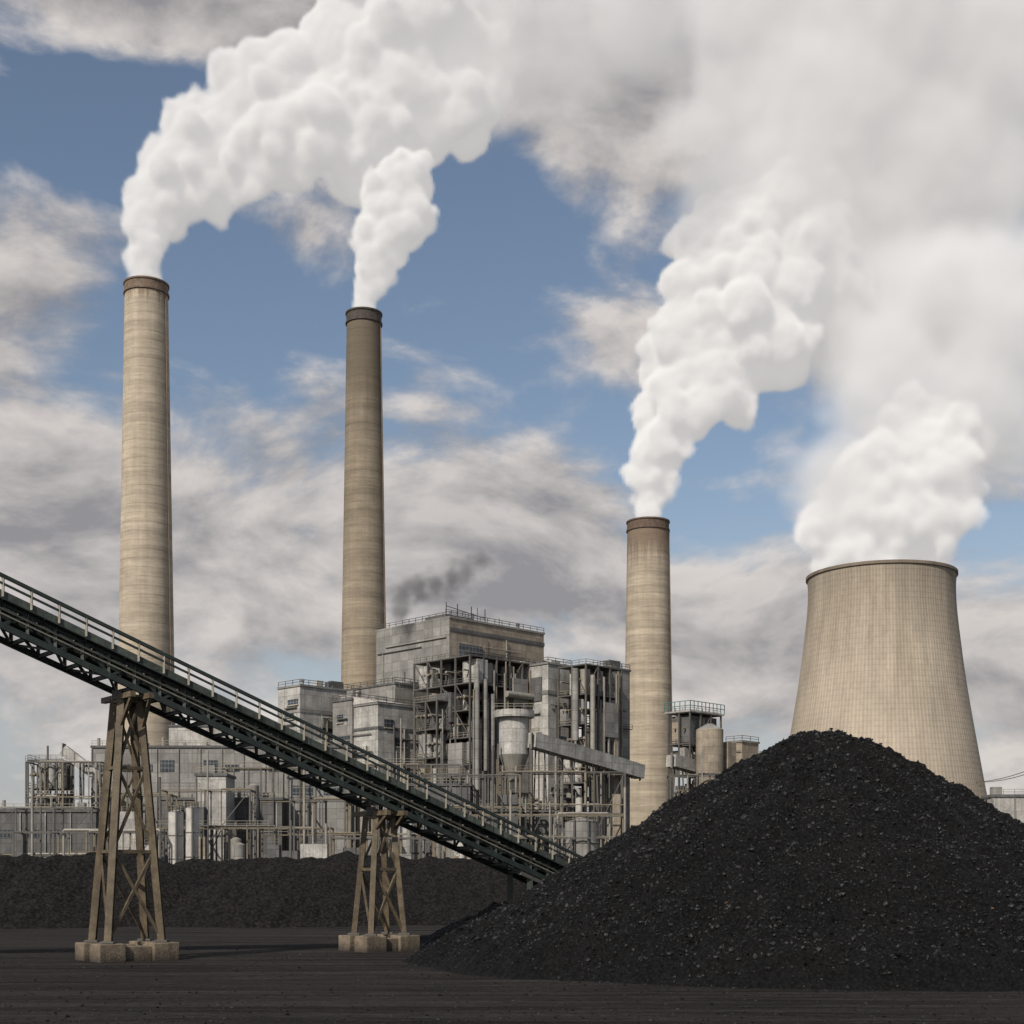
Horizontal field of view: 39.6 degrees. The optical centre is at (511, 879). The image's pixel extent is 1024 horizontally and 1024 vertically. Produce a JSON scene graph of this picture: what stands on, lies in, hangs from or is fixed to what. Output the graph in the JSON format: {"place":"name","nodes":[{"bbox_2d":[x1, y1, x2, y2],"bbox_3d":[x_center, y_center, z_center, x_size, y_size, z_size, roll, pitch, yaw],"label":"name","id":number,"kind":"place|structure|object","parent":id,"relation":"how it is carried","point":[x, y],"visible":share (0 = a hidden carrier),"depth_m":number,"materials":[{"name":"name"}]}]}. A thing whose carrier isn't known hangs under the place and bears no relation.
{"place":"outdoors","nodes":[
{"label":"outdoors","id":0,"kind":"place"},
{"bbox_2d":[0,925,1023,1023],"bbox_3d":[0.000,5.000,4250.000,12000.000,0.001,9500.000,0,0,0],"label":"ground","id":1,"kind":"structure","parent":0,"point":[210,943],"depth_m":62.11,"materials":[{"name":"black gravel"}]},
{"bbox_2d":[0,779,98,857],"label":"pipe rack","id":2,"kind":"object","parent":1,"relation":"on","point":[17,840],"visible":0.4,"depth_m":299.88,"materials":[{"name":"metal"}]},
{"bbox_2d":[0,800,110,857],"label":"store building","id":3,"kind":"structure","parent":1,"relation":"on","point":[73,819],"depth_m":318.00,"materials":[{"name":"grey metal"}]},
{"bbox_2d":[27,743,102,805],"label":"ash handling building","id":4,"kind":"structure","parent":1,"relation":"on","point":[68,753],"depth_m":337.94,"materials":[{"name":"metal"}]},
{"bbox_2d":[25,746,109,810],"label":"pipe rack","id":5,"kind":"object","parent":1,"relation":"on","point":[57,797],"visible":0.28,"depth_m":331.79,"materials":[{"name":"metal"}]},
{"bbox_2d":[0,807,166,861],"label":"pipe rack","id":6,"kind":"object","parent":1,"relation":"on","point":[86,832],"visible":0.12,"depth_m":270.48,"materials":[{"name":"metal"}]},
{"bbox_2d":[99,771,176,849],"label":"pipe rack","id":7,"kind":"object","parent":1,"relation":"on","point":[130,823],"visible":0.14,"depth_m":304.85,"materials":[{"name":"metal"}]},
{"bbox_2d":[118,275,174,744],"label":"smokestack","id":8,"kind":"object","parent":1,"relation":"on","point":[146,614],"visible":0.69,"depth_m":404.08,"materials":[{"name":"concrete"}]},
{"bbox_2d":[168,806,183,863],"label":"storage tank","id":9,"kind":"object","parent":1,"relation":"on","point":[175,835],"visible":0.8,"depth_m":272.78,"materials":[{"name":"grey metal"}]},
{"bbox_2d":[185,802,198,859],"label":"storage tank","id":10,"kind":"object","parent":1,"relation":"on","point":[191,831],"visible":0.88,"depth_m":273.97,"materials":[{"name":"grey metal"}]},
{"bbox_2d":[159,751,255,859],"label":"pipe rack","id":11,"kind":"object","parent":1,"relation":"on","point":[203,812],"visible":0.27,"depth_m":295.90,"materials":[{"name":"metal"}]},
{"bbox_2d":[194,765,235,860],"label":"workshop building","id":12,"kind":"structure","parent":1,"relation":"on","point":[220,780],"depth_m":312.00,"materials":[{"name":"grey metal"}]},
{"bbox_2d":[90,725,352,844],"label":"turbine hall","id":13,"kind":"structure","parent":1,"relation":"on","point":[181,758],"depth_m":348.00,"materials":[{"name":"grey metal"}]},
{"bbox_2d":[161,792,288,857],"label":"compressor house","id":14,"kind":"structure","parent":1,"relation":"on","point":[241,813],"depth_m":322.00,"materials":[{"name":"grey metal"}]},
{"bbox_2d":[156,803,333,861],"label":"pipe rack","id":15,"kind":"object","parent":1,"relation":"on","point":[314,849],"visible":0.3,"depth_m":279.85,"materials":[{"name":"metal"}]},
{"bbox_2d":[221,757,302,858],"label":"pipe rack","id":16,"kind":"object","parent":1,"relation":"on","point":[255,787],"visible":0.35,"depth_m":321.85,"materials":[{"name":"metal"}]},
{"bbox_2d":[0,849,579,928],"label":"coal stockpile","id":17,"kind":"object","parent":1,"relation":"on","point":[51,892],"visible":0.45,"depth_m":161.64,"materials":[{"name":"black stone"}]},
{"bbox_2d":[0,572,582,962],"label":"coal conveyor","id":18,"kind":"object","parent":1,"relation":"on","point":[148,681],"visible":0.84,"depth_m":90.96,"materials":[{"name":"black metal"}]},
{"bbox_2d":[277,679,361,744],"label":"switchgear building","id":19,"kind":"structure","parent":1,"relation":"on","point":[312,704],"depth_m":355.82,"materials":[{"name":"grey concrete"}]},
{"bbox_2d":[287,771,352,853],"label":"maintenance shed","id":20,"kind":"structure","parent":1,"relation":"on","point":[335,815],"depth_m":330.00,"materials":[{"name":"grey metal"}]},
{"bbox_2d":[289,766,422,858],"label":"pipe rack","id":21,"kind":"object","parent":1,"relation":"on","point":[407,846],"visible":0.18,"depth_m":300.65,"materials":[{"name":"metal"}]},
{"bbox_2d":[331,690,387,758],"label":"precipitator building","id":22,"kind":"structure","parent":1,"relation":"on","point":[343,719],"depth_m":352.37,"materials":[{"name":"grey concrete"}]},
{"bbox_2d":[341,306,385,688],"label":"smokestack","id":23,"kind":"object","parent":1,"relation":"on","point":[363,604],"visible":0.59,"depth_m":395.16,"materials":[{"name":"concrete"}]},
{"bbox_2d":[338,683,431,847],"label":"control building","id":24,"kind":"structure","parent":1,"relation":"on","point":[376,728],"depth_m":347.69,"materials":[{"name":"grey concrete"}]},
{"bbox_2d":[347,676,431,706],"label":"bunker building","id":25,"kind":"structure","parent":1,"relation":"on","point":[389,690],"depth_m":359.63,"materials":[{"name":"grey concrete"}]},
{"bbox_2d":[344,719,461,847],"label":"pipe rack","id":26,"kind":"object","parent":1,"relation":"on","point":[402,765],"visible":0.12,"depth_m":325.88,"materials":[{"name":"metal"}]},
{"bbox_2d":[400,775,472,858],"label":"electrical room","id":27,"kind":"object","parent":1,"relation":"on","point":[455,790],"visible":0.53,"depth_m":318.00,"materials":[{"name":"grey metal"}]},
{"bbox_2d":[414,695,465,782],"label":"duct platform","id":28,"kind":"structure","parent":1,"relation":"on","point":[432,743],"depth_m":340.83,"materials":[{"name":"metal"}]},
{"bbox_2d":[375,602,544,694],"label":"boiler house","id":29,"kind":"structure","parent":1,"relation":"on","point":[400,648],"depth_m":370.87,"materials":[{"name":"grey concrete"}]},
{"bbox_2d":[452,841,470,857],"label":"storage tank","id":30,"kind":"object","parent":1,"relation":"on","point":[454,853],"depth_m":268.21,"materials":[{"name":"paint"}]},
{"bbox_2d":[414,746,520,859],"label":"pipe rack","id":31,"kind":"object","parent":1,"relation":"on","point":[450,776],"visible":0.21,"depth_m":305.88,"materials":[{"name":"metal"}]},
{"bbox_2d":[382,801,559,852],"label":"water treatment building","id":32,"kind":"structure","parent":1,"relation":"on","point":[542,827],"depth_m":322.00,"materials":[{"name":"grey"}]},
{"bbox_2d":[413,650,534,808],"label":"boiler steel frame","id":33,"kind":"object","parent":1,"relation":"on","point":[479,686],"visible":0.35,"depth_m":341.28,"materials":[{"name":"grey metal"}]},
{"bbox_2d":[329,818,624,858],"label":"pipe rack","id":34,"kind":"object","parent":1,"relation":"on","point":[562,837],"visible":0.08,"depth_m":271.88,"materials":[{"name":"metal"}]},
{"bbox_2d":[494,703,533,843],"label":"transfer hopper","id":35,"kind":"object","parent":1,"relation":"on","point":[512,749],"visible":0.92,"depth_m":319.00,"materials":[{"name":"metal"}]},
{"bbox_2d":[439,787,625,858],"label":"pipe rack","id":36,"kind":"object","parent":1,"relation":"on","point":[510,815],"visible":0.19,"depth_m":287.88,"materials":[{"name":"metal"}]},
{"bbox_2d":[514,657,570,827],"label":"turbine building","id":37,"kind":"structure","parent":1,"relation":"on","point":[544,688],"depth_m":347.72,"materials":[{"name":"grey concrete"}]},
{"bbox_2d":[497,756,625,856],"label":"pipe rack","id":38,"kind":"object","parent":1,"relation":"on","point":[616,804],"visible":0.33,"depth_m":316.47,"materials":[{"name":"metal"}]},
{"bbox_2d":[564,815,599,857],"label":"storage tank","id":39,"kind":"object","parent":1,"relation":"on","point":[586,827],"visible":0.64,"depth_m":273.07,"materials":[{"name":"metal"}]},
{"bbox_2d":[557,659,622,844],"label":"scrubber steel frame","id":40,"kind":"object","parent":1,"relation":"on","point":[600,732],"visible":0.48,"depth_m":344.06,"materials":[{"name":"grey metal"}]},
{"bbox_2d":[587,659,632,835],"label":"filter building","id":41,"kind":"structure","parent":1,"relation":"on","point":[626,714],"depth_m":357.24,"materials":[{"name":"grey metal"}]},
{"bbox_2d":[527,730,695,846],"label":"enclosed conveyor gallery","id":42,"kind":"object","parent":1,"relation":"on","point":[562,749],"visible":0.56,"depth_m":335.82,"materials":[{"name":"metal"}]},
{"bbox_2d":[625,516,672,827],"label":"smokestack","id":43,"kind":"object","parent":1,"relation":"on","point":[648,658],"visible":0.69,"depth_m":443.59,"materials":[{"name":"concrete"}]},
{"bbox_2d":[664,700,724,797],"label":"process building","id":44,"kind":"structure","parent":1,"relation":"on","point":[687,724],"depth_m":364.98,"materials":[{"name":"metal"}]},
{"bbox_2d":[401,728,1023,991],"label":"coal pile","id":45,"kind":"object","parent":1,"relation":"on","point":[837,859],"visible":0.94,"depth_m":74.92,"materials":[{"name":"black stone"}]},
{"bbox_2d":[667,750,760,800],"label":"pipe rack","id":46,"kind":"object","parent":1,"relation":"on","point":[702,775],"visible":0.08,"depth_m":344.06,"materials":[{"name":"metal"}]},
{"bbox_2d":[696,724,735,786],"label":"vent silo","id":47,"kind":"object","parent":1,"relation":"on","point":[719,755],"visible":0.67,"depth_m":351.60,"materials":[{"name":"beige metal"}]},
{"bbox_2d":[725,735,759,761],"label":"pump house","id":48,"kind":"structure","parent":1,"relation":"on","point":[745,749],"depth_m":367.38,"materials":[{"name":"beige concrete"}]},
{"bbox_2d":[790,559,986,796],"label":"cooling tower","id":49,"kind":"structure","parent":1,"relation":"on","point":[882,662],"depth_m":375.58,"materials":[{"name":"concrete"}]},
{"bbox_2d":[979,771,1023,797],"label":"power line","id":50,"kind":"object","parent":1,"relation":"on","point":[980,781],"visible":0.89,"depth_m":295.41,"materials":[{"name":"paint"}]},
{"bbox_2d":[981,787,1023,822],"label":"storage shed","id":51,"kind":"structure","parent":1,"relation":"on","point":[1012,805],"depth_m":330.00,"materials":[{"name":"grey metal"}]},
{"bbox_2d":[0,0,1023,811],"label":"sky","id":52,"kind":"structure","parent":0,"point":[747,276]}
]}

